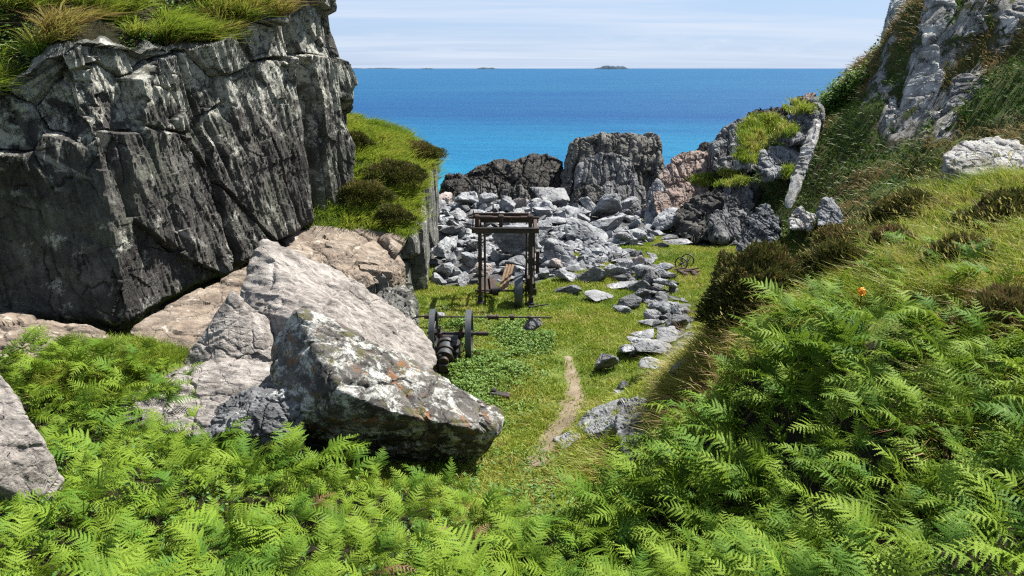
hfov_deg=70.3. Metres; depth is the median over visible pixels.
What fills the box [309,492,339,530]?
bracken plant
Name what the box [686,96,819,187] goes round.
grass
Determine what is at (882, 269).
bracken plant
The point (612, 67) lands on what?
island
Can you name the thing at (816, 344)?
bracken plant
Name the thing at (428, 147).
heather bush
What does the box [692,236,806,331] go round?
heather bush
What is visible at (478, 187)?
sea stack
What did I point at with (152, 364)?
bracken plant
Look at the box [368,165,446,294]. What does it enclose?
quarry face
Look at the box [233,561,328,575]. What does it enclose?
bracken plant
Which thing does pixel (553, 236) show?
boulder
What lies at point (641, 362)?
boulder
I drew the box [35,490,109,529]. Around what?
bracken plant
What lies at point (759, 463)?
bracken plant
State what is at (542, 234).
boulder
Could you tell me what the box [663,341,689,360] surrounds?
boulder
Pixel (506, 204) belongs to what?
boulder
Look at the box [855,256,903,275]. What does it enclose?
bracken plant
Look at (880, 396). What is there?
bracken plant
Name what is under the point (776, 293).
bracken plant
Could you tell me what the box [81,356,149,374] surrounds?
bracken plant
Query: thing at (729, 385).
bracken plant
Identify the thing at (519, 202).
boulder
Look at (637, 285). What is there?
boulder
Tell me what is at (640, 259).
boulder
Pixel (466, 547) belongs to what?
bracken plant
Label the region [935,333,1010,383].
bracken plant
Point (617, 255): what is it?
boulder
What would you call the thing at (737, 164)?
rock outcrop
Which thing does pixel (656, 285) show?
boulder
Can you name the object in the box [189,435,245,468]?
bracken plant
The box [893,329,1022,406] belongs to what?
bracken plant
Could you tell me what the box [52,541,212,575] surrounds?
bracken plant
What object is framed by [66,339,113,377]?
bracken plant
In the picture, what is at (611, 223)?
boulder
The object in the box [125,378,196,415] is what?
bracken plant
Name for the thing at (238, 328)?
boulder
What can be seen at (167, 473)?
bracken plant
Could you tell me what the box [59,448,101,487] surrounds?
bracken plant
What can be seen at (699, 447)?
bracken plant
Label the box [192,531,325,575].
bracken plant
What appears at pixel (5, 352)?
bracken plant
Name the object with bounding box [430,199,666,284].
scree
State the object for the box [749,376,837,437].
bracken plant
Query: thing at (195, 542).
bracken plant
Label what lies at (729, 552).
bracken plant
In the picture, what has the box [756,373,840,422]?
bracken plant
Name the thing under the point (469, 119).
sea
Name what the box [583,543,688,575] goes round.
bracken plant
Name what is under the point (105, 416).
bracken plant
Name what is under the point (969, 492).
bracken plant
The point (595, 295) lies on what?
boulder
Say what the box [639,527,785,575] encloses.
bracken plant
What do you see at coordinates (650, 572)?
bracken plant
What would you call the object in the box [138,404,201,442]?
bracken plant
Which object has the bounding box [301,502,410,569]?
bracken plant
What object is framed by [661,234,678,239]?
boulder
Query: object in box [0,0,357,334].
cliff
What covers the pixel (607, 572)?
bracken plant
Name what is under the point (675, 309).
boulder
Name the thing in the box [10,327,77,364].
bracken plant
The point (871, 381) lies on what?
bracken plant
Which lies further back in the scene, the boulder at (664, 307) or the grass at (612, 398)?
the boulder at (664, 307)
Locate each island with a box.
[352,68,401,68]
[595,65,627,68]
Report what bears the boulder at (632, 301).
on the ground at (748, 416)
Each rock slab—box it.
[643,178,667,224]
[736,203,781,252]
[785,119,820,209]
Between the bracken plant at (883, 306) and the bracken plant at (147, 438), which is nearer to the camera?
the bracken plant at (883, 306)
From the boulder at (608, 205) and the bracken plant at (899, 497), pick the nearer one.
the bracken plant at (899, 497)
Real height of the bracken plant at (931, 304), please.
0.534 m
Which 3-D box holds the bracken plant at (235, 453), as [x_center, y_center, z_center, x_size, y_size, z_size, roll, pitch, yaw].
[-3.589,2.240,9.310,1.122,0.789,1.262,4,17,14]
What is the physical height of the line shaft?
0.460 m
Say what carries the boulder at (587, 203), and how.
on the ground at (748, 416)
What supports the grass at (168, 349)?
on the ground at (748, 416)
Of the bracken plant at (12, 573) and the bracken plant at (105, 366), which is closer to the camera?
the bracken plant at (12, 573)
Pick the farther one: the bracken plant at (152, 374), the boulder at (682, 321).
the boulder at (682, 321)
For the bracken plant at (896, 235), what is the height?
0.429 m
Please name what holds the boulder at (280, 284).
on the ground at (748, 416)
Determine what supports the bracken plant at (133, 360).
on the ground at (748, 416)
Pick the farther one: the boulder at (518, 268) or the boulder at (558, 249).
the boulder at (558, 249)
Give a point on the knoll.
(360, 226)
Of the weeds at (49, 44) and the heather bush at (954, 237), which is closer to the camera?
the heather bush at (954, 237)
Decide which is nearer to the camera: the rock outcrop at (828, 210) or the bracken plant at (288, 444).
the bracken plant at (288, 444)
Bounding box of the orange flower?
[857,287,865,309]
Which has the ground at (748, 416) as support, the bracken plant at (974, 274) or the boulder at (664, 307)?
the bracken plant at (974, 274)
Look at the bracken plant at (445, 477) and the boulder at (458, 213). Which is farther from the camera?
the boulder at (458, 213)
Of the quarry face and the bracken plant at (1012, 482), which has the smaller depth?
the bracken plant at (1012, 482)
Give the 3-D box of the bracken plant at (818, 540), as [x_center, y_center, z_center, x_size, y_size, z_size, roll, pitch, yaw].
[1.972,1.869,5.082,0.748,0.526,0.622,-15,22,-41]
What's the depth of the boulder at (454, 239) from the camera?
25.42 m
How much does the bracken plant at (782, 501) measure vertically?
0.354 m
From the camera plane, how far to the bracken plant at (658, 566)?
6.18 m
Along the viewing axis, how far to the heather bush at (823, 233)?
12.18 m
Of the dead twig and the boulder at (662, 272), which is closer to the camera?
the dead twig
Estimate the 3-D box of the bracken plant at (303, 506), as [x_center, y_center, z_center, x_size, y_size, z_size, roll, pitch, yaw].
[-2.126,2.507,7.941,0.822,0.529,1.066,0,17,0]
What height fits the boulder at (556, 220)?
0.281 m
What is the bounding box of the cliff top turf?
[0,0,339,89]
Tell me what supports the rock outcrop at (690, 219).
on the ground at (748, 416)
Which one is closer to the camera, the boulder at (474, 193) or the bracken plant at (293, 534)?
the bracken plant at (293, 534)
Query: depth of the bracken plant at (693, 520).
7.09 m
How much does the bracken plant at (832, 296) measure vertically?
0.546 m
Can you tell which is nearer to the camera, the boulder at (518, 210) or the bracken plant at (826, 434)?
the bracken plant at (826, 434)
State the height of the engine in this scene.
1.060 m
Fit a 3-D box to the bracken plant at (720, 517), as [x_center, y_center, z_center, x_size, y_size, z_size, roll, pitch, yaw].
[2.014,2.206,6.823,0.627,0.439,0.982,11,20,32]
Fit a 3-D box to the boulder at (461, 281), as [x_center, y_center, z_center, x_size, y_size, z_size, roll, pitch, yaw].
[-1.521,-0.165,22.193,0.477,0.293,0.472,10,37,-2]
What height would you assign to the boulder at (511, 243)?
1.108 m
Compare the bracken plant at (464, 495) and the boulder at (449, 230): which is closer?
the bracken plant at (464, 495)
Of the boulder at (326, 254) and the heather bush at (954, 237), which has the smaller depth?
the heather bush at (954, 237)
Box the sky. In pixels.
[328,0,889,67]
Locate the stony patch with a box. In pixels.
[553,237,636,272]
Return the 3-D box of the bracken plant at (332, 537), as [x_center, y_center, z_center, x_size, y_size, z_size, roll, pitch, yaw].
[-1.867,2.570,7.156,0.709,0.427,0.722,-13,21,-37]
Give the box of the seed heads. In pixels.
[689,141,1023,397]
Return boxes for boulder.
[0,312,115,359]
[0,375,64,518]
[120,357,271,448]
[130,242,313,352]
[183,291,272,364]
[202,383,305,465]
[240,239,436,368]
[270,308,503,463]
[307,234,358,278]
[359,255,406,287]
[376,285,418,325]
[430,236,450,258]
[432,262,453,276]
[439,192,451,203]
[439,199,445,211]
[439,216,448,224]
[439,226,463,234]
[446,219,464,227]
[449,208,465,219]
[450,235,457,251]
[454,194,478,204]
[455,277,470,286]
[458,271,468,277]
[460,191,477,203]
[461,252,477,267]
[462,205,469,211]
[466,241,477,251]
[472,262,492,276]
[479,193,497,203]
[492,224,540,254]
[499,197,515,211]
[505,255,524,265]
[512,265,524,274]
[513,198,526,208]
[513,208,524,212]
[520,316,542,334]
[527,215,545,223]
[530,187,569,205]
[532,198,541,201]
[532,207,552,216]
[537,219,551,229]
[538,230,547,242]
[539,200,552,206]
[542,205,558,212]
[543,238,573,262]
[545,217,567,223]
[548,234,557,238]
[548,258,561,267]
[550,226,558,231]
[553,430,580,450]
[554,284,581,293]
[555,268,578,281]
[564,217,607,242]
[565,206,582,214]
[565,240,577,249]
[574,266,606,282]
[575,399,619,438]
[577,213,589,221]
[579,196,595,213]
[584,289,614,300]
[590,214,625,230]
[591,193,621,216]
[593,353,618,370]
[603,264,630,276]
[606,280,635,288]
[612,232,631,241]
[612,252,621,258]
[612,305,631,313]
[613,273,630,281]
[615,396,663,460]
[616,257,639,267]
[616,380,628,389]
[617,294,641,308]
[619,200,634,211]
[619,344,636,352]
[621,196,640,215]
[622,209,630,214]
[626,280,651,291]
[627,219,640,228]
[627,336,671,353]
[629,351,640,357]
[630,251,643,256]
[630,329,654,338]
[632,231,647,240]
[632,255,644,264]
[634,209,644,217]
[634,264,646,277]
[635,288,652,297]
[638,319,664,325]
[638,357,666,369]
[641,268,658,284]
[642,297,651,300]
[643,268,660,282]
[643,309,661,319]
[645,258,654,263]
[646,252,656,258]
[649,301,673,314]
[652,207,677,230]
[652,242,668,247]
[652,283,661,288]
[653,278,677,287]
[654,263,673,270]
[656,326,677,342]
[657,269,668,276]
[659,315,668,319]
[659,335,677,342]
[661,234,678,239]
[663,238,692,244]
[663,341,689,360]
[665,315,688,327]
[669,360,685,375]
[671,302,681,314]
[690,242,708,245]
[730,240,738,245]
[941,136,1023,186]
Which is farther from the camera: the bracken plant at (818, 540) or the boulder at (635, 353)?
the boulder at (635, 353)
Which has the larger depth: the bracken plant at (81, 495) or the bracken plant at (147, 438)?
the bracken plant at (147, 438)
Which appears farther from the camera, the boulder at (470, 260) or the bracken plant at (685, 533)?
the boulder at (470, 260)
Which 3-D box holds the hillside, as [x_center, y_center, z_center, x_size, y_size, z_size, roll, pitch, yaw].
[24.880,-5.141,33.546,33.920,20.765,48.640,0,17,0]
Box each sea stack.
[439,172,471,201]
[464,159,516,189]
[468,179,497,202]
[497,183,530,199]
[505,153,563,199]
[560,132,664,205]
[573,183,604,203]
[574,152,645,209]
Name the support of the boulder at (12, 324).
on the ground at (748, 416)
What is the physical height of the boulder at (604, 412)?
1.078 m
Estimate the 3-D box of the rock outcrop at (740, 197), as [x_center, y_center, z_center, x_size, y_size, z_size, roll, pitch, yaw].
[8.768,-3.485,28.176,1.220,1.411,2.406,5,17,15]
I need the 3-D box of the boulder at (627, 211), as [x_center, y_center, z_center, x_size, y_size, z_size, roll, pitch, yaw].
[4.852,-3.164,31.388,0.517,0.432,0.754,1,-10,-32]
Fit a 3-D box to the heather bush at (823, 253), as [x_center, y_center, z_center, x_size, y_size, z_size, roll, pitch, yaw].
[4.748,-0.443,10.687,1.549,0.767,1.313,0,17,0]
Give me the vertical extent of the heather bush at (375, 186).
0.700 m
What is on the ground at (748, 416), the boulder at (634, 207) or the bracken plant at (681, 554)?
the bracken plant at (681, 554)
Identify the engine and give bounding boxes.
[427,309,487,372]
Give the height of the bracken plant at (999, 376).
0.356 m
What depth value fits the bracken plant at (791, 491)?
6.06 m
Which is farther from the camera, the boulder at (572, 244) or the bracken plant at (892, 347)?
the boulder at (572, 244)
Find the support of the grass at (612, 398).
on the ground at (748, 416)
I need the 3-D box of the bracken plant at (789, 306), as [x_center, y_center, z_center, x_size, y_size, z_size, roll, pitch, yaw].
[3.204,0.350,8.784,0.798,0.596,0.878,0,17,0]
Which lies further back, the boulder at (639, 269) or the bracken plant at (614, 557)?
the boulder at (639, 269)
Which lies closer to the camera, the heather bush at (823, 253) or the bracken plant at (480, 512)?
the bracken plant at (480, 512)
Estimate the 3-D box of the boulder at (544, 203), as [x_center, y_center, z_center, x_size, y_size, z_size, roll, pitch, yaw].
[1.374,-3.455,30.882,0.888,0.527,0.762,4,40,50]
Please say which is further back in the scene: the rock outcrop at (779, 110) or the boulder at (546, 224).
the rock outcrop at (779, 110)
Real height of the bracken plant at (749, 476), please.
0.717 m
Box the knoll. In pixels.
[314,124,433,246]
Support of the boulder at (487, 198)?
on the scree at (467, 234)
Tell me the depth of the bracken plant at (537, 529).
7.31 m
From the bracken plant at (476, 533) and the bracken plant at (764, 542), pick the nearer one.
the bracken plant at (764, 542)
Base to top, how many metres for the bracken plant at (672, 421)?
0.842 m
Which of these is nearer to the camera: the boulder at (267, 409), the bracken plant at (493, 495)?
the bracken plant at (493, 495)
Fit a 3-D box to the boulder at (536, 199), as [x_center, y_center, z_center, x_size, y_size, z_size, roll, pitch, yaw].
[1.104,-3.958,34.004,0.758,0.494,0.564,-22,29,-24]
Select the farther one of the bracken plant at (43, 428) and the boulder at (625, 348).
the boulder at (625, 348)
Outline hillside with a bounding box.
[709,0,1023,252]
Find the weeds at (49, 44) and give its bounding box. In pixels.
[0,0,201,63]
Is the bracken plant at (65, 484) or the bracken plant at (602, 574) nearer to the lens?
the bracken plant at (602, 574)
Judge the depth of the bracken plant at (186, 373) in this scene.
11.74 m
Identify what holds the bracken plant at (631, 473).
on the ground at (748, 416)
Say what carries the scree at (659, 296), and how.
on the ground at (748, 416)
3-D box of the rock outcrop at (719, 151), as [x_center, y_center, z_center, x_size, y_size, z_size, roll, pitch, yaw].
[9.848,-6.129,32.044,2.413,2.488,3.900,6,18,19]
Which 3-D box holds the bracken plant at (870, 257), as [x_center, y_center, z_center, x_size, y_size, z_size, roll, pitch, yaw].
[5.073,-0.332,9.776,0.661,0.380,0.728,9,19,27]
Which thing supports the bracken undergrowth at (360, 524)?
on the ground at (748, 416)
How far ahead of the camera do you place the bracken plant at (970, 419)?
5.25 m
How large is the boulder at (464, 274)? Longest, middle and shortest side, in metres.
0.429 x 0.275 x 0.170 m
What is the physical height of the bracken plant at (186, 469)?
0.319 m
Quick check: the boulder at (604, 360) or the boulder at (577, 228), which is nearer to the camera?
the boulder at (604, 360)
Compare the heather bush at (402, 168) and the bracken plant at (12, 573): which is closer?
the bracken plant at (12, 573)
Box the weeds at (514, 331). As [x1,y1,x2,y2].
[436,306,556,428]
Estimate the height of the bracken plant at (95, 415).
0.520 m
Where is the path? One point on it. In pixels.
(575, 391)
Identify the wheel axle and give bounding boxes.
[675,254,693,267]
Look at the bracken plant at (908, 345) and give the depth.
6.92 m
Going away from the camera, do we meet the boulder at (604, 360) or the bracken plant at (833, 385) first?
the bracken plant at (833, 385)
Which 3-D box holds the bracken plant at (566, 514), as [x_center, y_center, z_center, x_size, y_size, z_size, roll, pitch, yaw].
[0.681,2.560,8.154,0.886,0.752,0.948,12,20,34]
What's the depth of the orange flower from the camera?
8.42 m
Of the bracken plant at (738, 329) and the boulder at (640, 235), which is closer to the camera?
the bracken plant at (738, 329)
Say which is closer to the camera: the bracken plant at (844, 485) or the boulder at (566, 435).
the bracken plant at (844, 485)
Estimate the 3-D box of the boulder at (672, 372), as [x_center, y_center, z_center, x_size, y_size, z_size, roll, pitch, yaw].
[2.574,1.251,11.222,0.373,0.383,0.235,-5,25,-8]
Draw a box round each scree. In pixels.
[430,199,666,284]
[610,257,694,341]
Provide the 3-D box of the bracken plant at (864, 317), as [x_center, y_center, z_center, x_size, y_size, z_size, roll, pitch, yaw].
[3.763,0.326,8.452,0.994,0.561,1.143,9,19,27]
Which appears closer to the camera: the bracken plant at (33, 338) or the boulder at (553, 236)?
the bracken plant at (33, 338)
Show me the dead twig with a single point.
(652, 377)
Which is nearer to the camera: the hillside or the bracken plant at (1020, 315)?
the bracken plant at (1020, 315)
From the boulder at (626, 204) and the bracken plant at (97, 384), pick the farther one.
the boulder at (626, 204)
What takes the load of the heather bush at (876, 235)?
on the ground at (748, 416)
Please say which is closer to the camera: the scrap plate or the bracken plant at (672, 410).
the bracken plant at (672, 410)
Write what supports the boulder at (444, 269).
on the scree at (467, 234)
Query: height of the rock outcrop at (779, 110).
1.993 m
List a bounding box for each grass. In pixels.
[2,328,193,415]
[303,109,448,238]
[423,371,727,538]
[493,310,740,503]
[619,160,1023,552]
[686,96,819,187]
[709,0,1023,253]
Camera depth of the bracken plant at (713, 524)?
6.18 m
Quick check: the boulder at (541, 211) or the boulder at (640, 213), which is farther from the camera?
the boulder at (640, 213)
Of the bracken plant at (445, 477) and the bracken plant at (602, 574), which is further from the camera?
the bracken plant at (445, 477)
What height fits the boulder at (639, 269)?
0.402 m
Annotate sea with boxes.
[352,68,846,191]
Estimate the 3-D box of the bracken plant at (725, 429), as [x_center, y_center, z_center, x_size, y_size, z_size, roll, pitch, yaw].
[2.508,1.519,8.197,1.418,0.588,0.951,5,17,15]
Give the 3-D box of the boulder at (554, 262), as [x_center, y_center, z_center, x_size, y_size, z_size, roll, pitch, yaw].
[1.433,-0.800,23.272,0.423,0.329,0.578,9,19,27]
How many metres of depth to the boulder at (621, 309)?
19.44 m
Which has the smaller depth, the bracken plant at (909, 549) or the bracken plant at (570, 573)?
the bracken plant at (909, 549)
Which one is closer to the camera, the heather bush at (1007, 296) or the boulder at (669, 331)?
the heather bush at (1007, 296)
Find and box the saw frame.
[469,203,538,307]
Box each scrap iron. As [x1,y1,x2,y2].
[489,388,510,398]
[673,267,685,273]
[680,270,690,275]
[684,267,698,272]
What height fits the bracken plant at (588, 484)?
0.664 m
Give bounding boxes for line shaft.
[416,314,551,319]
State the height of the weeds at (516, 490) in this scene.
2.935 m
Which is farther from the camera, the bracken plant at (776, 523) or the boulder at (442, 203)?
the boulder at (442, 203)
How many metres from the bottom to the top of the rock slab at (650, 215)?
1.923 m
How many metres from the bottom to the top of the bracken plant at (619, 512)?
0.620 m
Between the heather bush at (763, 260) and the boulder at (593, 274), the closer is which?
the heather bush at (763, 260)
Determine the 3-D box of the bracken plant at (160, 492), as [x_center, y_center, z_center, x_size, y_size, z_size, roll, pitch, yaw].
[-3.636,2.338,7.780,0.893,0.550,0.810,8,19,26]
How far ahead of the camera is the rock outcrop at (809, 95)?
31.71 m
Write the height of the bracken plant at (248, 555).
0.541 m
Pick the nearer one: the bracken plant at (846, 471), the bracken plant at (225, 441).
the bracken plant at (846, 471)
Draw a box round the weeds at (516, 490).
[0,338,590,575]
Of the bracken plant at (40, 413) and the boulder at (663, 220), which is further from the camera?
the boulder at (663, 220)
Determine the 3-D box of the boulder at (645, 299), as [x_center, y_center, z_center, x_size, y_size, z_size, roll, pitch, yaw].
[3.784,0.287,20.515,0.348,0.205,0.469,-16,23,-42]
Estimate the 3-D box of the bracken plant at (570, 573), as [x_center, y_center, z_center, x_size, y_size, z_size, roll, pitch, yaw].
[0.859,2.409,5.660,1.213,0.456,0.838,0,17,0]
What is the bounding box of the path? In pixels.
[527,356,589,466]
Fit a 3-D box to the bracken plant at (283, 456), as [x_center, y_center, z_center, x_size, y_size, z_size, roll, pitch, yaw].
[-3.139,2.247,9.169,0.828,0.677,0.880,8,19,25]
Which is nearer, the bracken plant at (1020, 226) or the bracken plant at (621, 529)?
the bracken plant at (621, 529)
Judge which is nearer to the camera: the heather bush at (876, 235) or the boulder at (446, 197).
the heather bush at (876, 235)
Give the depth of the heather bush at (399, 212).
20.16 m
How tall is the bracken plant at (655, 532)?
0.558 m
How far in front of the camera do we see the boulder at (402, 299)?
17.57 m
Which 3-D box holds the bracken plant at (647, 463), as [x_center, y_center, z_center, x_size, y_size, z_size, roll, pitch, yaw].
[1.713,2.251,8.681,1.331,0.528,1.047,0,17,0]
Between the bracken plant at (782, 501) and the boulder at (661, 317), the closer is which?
the bracken plant at (782, 501)
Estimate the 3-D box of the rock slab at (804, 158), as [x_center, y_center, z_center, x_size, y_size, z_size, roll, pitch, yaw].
[10.354,-4.455,25.641,0.541,2.800,4.495,11,20,32]
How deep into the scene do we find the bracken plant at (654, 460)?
8.35 m
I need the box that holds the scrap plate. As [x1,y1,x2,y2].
[481,276,495,293]
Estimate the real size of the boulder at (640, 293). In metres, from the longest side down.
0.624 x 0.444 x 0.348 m
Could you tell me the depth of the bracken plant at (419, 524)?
8.14 m
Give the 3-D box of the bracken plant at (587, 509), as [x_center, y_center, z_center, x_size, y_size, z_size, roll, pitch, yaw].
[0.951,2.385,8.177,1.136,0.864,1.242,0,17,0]
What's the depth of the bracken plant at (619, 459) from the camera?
8.32 m
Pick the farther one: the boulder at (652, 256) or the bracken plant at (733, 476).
the boulder at (652, 256)
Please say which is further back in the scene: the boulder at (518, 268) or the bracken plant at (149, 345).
the boulder at (518, 268)
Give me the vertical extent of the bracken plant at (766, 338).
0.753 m
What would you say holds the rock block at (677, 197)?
on the ground at (748, 416)
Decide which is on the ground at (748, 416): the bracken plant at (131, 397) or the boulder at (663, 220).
the bracken plant at (131, 397)
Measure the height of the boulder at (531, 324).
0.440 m
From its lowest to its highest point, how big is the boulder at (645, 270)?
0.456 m
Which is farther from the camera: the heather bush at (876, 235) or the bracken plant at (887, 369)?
the heather bush at (876, 235)
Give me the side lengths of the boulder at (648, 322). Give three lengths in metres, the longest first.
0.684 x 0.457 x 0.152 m
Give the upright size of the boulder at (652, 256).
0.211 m
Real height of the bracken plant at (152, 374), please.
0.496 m
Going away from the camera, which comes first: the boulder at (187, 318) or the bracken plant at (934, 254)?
the bracken plant at (934, 254)
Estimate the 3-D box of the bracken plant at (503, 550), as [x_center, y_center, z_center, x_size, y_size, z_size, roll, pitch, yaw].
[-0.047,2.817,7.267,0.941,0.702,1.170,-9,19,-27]
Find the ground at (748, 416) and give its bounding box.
[0,180,1023,575]
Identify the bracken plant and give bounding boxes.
[0,324,65,366]
[0,345,15,367]
[0,358,74,380]
[0,511,84,574]
[0,513,13,545]
[0,569,20,575]
[1,365,13,383]
[2,475,41,522]
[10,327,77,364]
[10,345,91,379]
[16,383,60,424]
[24,453,158,555]
[25,377,122,436]
[27,548,145,575]
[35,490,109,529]
[36,425,52,435]
[39,373,96,395]
[39,425,57,446]
[43,420,83,461]
[45,393,147,462]
[50,396,107,427]
[51,470,116,520]
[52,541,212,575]
[54,504,169,564]
[55,460,95,474]
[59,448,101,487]
[60,335,145,377]
[64,365,117,398]
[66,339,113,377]
[67,339,96,352]
[67,407,145,440]
[72,524,140,574]
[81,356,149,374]
[86,337,135,363]
[94,377,148,423]
[95,509,199,575]
[109,448,231,516]
[117,429,176,465]
[118,377,169,402]
[119,356,183,384]
[119,470,203,540]
[124,336,165,369]
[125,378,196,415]
[132,428,202,469]
[134,557,190,575]
[136,501,182,535]
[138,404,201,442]
[146,366,206,392]
[160,519,263,575]
[162,502,293,568]
[164,458,219,489]
[165,351,205,395]
[173,430,264,485]
[175,416,250,453]
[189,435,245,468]
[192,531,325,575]
[198,528,306,575]
[209,517,298,575]
[226,436,309,496]
[228,463,290,507]
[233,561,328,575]
[238,422,327,506]
[240,527,338,573]
[245,445,289,474]
[269,489,342,542]
[270,422,367,490]
[279,518,345,570]
[298,446,344,483]
[298,489,369,538]
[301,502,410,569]
[305,439,377,493]
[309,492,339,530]
[340,474,383,505]
[354,449,389,486]
[365,557,414,575]
[378,472,433,511]
[389,517,445,565]
[401,457,457,497]
[406,534,449,575]
[413,494,468,525]
[423,518,490,575]
[431,554,478,575]
[436,495,512,526]
[437,509,572,575]
[438,524,490,545]
[455,475,473,505]
[462,515,550,575]
[464,491,534,532]
[482,481,534,548]
[499,507,572,555]
[522,484,602,549]
[523,554,580,575]
[529,519,609,572]
[537,493,674,575]
[547,560,583,575]
[549,464,649,550]
[555,497,643,564]
[556,558,599,575]
[559,457,623,506]
[560,559,628,575]
[565,536,626,574]
[569,468,667,541]
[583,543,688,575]
[587,568,634,575]
[594,432,689,521]
[599,442,677,516]
[601,444,690,490]
[604,457,701,549]
[606,495,710,547]
[615,559,656,575]
[617,453,705,517]
[620,412,707,450]
[621,526,675,575]
[629,544,682,575]
[629,549,661,575]
[632,526,732,573]
[634,436,719,483]
[638,390,756,446]
[638,498,715,547]
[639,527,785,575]
[642,541,732,575]
[646,393,730,464]
[650,465,733,544]
[654,424,757,507]
[668,523,739,565]
[669,448,769,509]
[675,380,746,445]
[679,382,766,461]
[687,527,764,575]
[689,523,782,575]
[692,502,758,534]
[699,412,821,483]
[702,507,813,561]
[709,338,762,383]
[710,516,778,554]
[711,359,767,422]
[714,448,786,527]
[717,344,788,405]
[725,555,778,575]
[727,311,834,372]
[728,324,783,361]
[731,348,834,413]
[737,519,851,575]
[741,274,842,328]
[741,317,801,359]
[742,485,811,525]
[744,292,809,345]
[749,321,849,372]
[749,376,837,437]
[750,501,810,559]
[753,334,865,393]
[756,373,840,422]
[757,502,835,575]
[761,538,880,575]
[765,436,858,493]
[769,323,889,405]
[773,453,849,536]
[781,312,933,374]
[790,303,880,333]
[791,409,845,455]
[791,463,870,543]
[792,283,932,356]
[796,322,927,374]
[798,298,869,362]
[801,515,942,575]
[806,458,897,536]
[808,453,927,501]
[810,268,853,298]
[818,279,863,318]
[819,378,902,424]
[820,342,906,420]
[820,490,883,569]
[824,481,920,556]
[830,363,937,443]
[831,535,884,575]
[837,359,926,415]
[839,398,900,461]
[846,525,958,575]
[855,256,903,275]
[859,350,945,393]
[864,248,906,263]
[869,377,1004,449]
[875,327,952,368]
[880,264,924,294]
[881,228,936,260]
[884,301,1014,358]
[885,491,1023,575]
[890,481,973,561]
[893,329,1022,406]
[911,290,991,337]
[913,418,1007,472]
[921,248,981,269]
[922,446,1000,505]
[922,505,1023,575]
[924,449,1023,575]
[925,261,985,294]
[935,302,1023,358]
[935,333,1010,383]
[935,359,1009,407]
[938,330,1015,361]
[943,238,991,273]
[946,372,1023,476]
[948,259,1023,286]
[948,344,1023,375]
[960,394,1023,428]
[961,437,1023,510]
[967,472,1023,514]
[969,216,1023,233]
[971,467,1022,491]
[981,309,1023,320]
[991,372,1023,409]
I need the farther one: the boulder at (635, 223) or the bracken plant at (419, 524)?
the boulder at (635, 223)
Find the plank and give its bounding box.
[499,264,513,289]
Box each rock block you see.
[653,187,688,215]
[707,208,752,244]
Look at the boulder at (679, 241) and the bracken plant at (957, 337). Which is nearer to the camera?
the bracken plant at (957, 337)
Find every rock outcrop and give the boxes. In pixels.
[643,150,714,219]
[673,181,761,244]
[695,141,712,151]
[707,119,763,177]
[723,181,754,209]
[728,135,754,170]
[747,105,788,140]
[756,145,798,181]
[776,97,824,147]
[788,92,815,114]
[788,206,815,231]
[816,197,842,226]
[880,0,905,43]
[885,95,898,135]
[896,44,944,128]
[918,0,956,46]
[932,109,949,133]
[943,71,984,115]
[962,0,994,16]
[962,14,987,36]
[999,0,1023,33]
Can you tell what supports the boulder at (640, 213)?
on the ground at (748, 416)
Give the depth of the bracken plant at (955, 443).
5.27 m
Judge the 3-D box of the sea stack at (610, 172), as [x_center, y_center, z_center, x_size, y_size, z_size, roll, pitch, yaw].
[4.796,-4.966,35.943,3.566,3.495,3.496,0,17,0]
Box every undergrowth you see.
[0,294,1023,575]
[709,0,1023,254]
[816,58,872,112]
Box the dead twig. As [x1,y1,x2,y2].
[640,363,667,388]
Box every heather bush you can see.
[337,178,401,203]
[349,130,376,146]
[356,157,429,185]
[375,201,417,224]
[407,140,448,160]
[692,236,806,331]
[790,238,874,286]
[809,222,880,247]
[857,185,948,225]
[864,221,917,253]
[918,229,999,267]
[929,280,1023,348]
[943,184,1023,233]
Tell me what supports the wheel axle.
on the ground at (748, 416)
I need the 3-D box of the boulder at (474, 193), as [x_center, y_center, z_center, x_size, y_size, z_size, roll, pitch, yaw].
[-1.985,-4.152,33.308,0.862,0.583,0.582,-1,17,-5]
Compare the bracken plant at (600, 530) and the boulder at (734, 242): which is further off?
the boulder at (734, 242)
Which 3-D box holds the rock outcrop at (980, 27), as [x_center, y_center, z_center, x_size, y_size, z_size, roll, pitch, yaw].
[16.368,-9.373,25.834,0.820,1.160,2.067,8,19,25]
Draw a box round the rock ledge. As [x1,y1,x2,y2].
[241,226,406,288]
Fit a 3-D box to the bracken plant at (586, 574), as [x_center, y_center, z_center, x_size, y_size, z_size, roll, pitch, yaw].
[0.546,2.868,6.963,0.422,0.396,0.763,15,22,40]
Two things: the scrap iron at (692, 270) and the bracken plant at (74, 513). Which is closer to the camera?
the bracken plant at (74, 513)
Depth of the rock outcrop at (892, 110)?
25.93 m
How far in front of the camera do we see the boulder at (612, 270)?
22.40 m
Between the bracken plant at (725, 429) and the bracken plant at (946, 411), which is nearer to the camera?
the bracken plant at (946, 411)
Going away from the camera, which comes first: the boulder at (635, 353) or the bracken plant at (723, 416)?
the bracken plant at (723, 416)
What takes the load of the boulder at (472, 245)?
on the ground at (748, 416)
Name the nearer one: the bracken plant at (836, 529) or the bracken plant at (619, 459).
the bracken plant at (836, 529)

